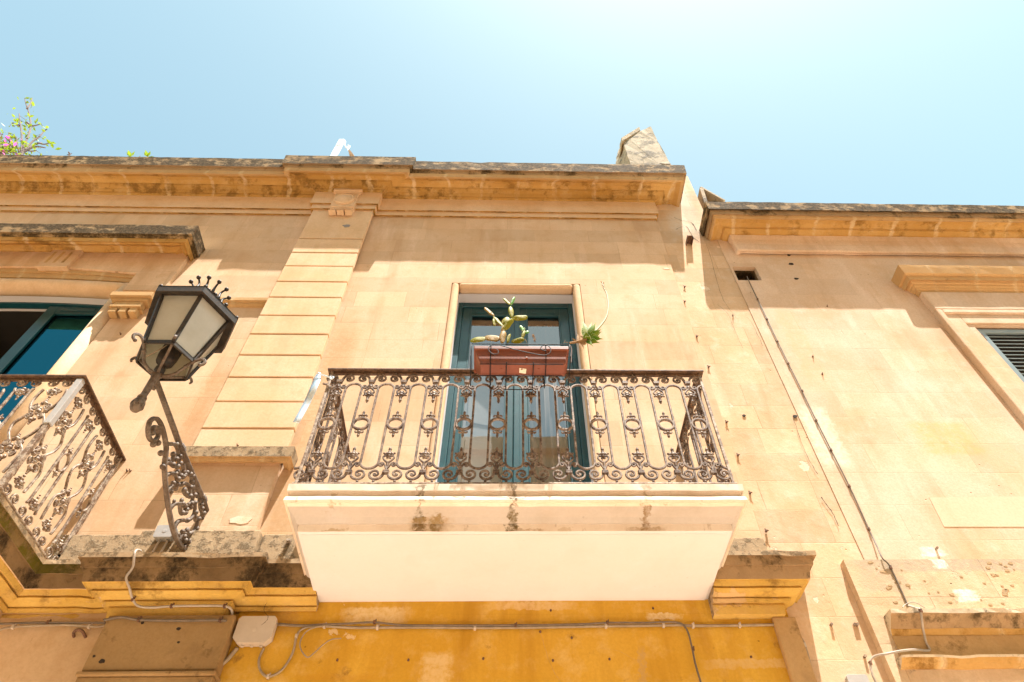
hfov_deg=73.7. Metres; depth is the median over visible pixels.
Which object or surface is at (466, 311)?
door
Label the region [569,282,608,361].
aloe
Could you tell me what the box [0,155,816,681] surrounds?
stone house
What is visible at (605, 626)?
cable
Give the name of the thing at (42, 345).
window
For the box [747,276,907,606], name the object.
cable
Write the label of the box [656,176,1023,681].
stone house
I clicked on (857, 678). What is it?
junction box
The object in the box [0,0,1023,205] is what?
sky
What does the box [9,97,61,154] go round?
bougainvillea
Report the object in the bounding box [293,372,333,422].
ribbon
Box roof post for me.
[330,139,353,155]
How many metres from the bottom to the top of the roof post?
2.069 m
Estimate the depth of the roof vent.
9.04 m
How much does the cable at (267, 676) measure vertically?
0.323 m
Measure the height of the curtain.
3.166 m
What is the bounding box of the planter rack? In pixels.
[470,343,570,389]
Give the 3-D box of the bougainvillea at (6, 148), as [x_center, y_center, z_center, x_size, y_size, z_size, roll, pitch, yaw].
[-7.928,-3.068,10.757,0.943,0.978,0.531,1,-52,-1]
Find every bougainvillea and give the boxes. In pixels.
[0,124,26,154]
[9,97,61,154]
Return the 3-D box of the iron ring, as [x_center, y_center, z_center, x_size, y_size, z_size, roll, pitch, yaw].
[-2.518,1.704,3.976,0.085,0.043,0.054,1,-52,-1]
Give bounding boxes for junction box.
[152,525,177,551]
[233,616,277,647]
[845,674,868,681]
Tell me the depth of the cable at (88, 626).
3.99 m
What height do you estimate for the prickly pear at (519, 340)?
0.198 m
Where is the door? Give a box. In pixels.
[437,303,590,481]
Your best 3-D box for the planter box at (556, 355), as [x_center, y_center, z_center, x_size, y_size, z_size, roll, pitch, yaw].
[0.059,0.164,4.489,0.622,0.175,0.214,1,-52,-1]
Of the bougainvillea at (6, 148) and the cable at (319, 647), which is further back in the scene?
the bougainvillea at (6, 148)
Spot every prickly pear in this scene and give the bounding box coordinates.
[470,297,527,342]
[511,325,528,343]
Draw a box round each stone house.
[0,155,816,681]
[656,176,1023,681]
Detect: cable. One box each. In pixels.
[0,619,105,624]
[0,623,104,630]
[103,616,226,622]
[125,549,232,614]
[223,647,238,665]
[257,626,315,678]
[277,622,811,664]
[278,619,701,681]
[299,625,340,657]
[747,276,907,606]
[868,605,930,681]
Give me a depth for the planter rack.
4.43 m
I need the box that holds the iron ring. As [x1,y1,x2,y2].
[72,628,86,637]
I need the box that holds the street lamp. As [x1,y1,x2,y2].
[130,275,238,550]
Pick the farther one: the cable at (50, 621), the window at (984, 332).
the window at (984, 332)
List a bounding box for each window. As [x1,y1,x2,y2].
[0,302,103,422]
[977,329,1023,381]
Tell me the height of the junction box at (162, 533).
0.249 m
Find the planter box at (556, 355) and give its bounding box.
[474,346,568,375]
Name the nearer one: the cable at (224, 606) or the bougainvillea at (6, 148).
the cable at (224, 606)
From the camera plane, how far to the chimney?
11.16 m
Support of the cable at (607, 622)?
attached to the stone house at (388, 477)
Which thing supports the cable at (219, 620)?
attached to the stone house at (388, 477)
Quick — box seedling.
[127,150,152,156]
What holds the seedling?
on the stone house at (388, 477)
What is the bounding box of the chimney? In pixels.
[616,127,670,164]
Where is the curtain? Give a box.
[528,324,570,481]
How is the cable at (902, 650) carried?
attached to the stone house at (910, 338)
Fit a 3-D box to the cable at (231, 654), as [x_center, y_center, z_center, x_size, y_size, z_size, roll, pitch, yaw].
[-1.625,1.825,3.844,0.111,0.212,0.023,1,-52,-1]
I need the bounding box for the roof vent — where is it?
[698,187,724,208]
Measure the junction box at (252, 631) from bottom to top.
0.173 m
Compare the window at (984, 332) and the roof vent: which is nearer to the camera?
the window at (984, 332)
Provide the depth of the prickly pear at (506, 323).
4.79 m
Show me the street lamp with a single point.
(188, 332)

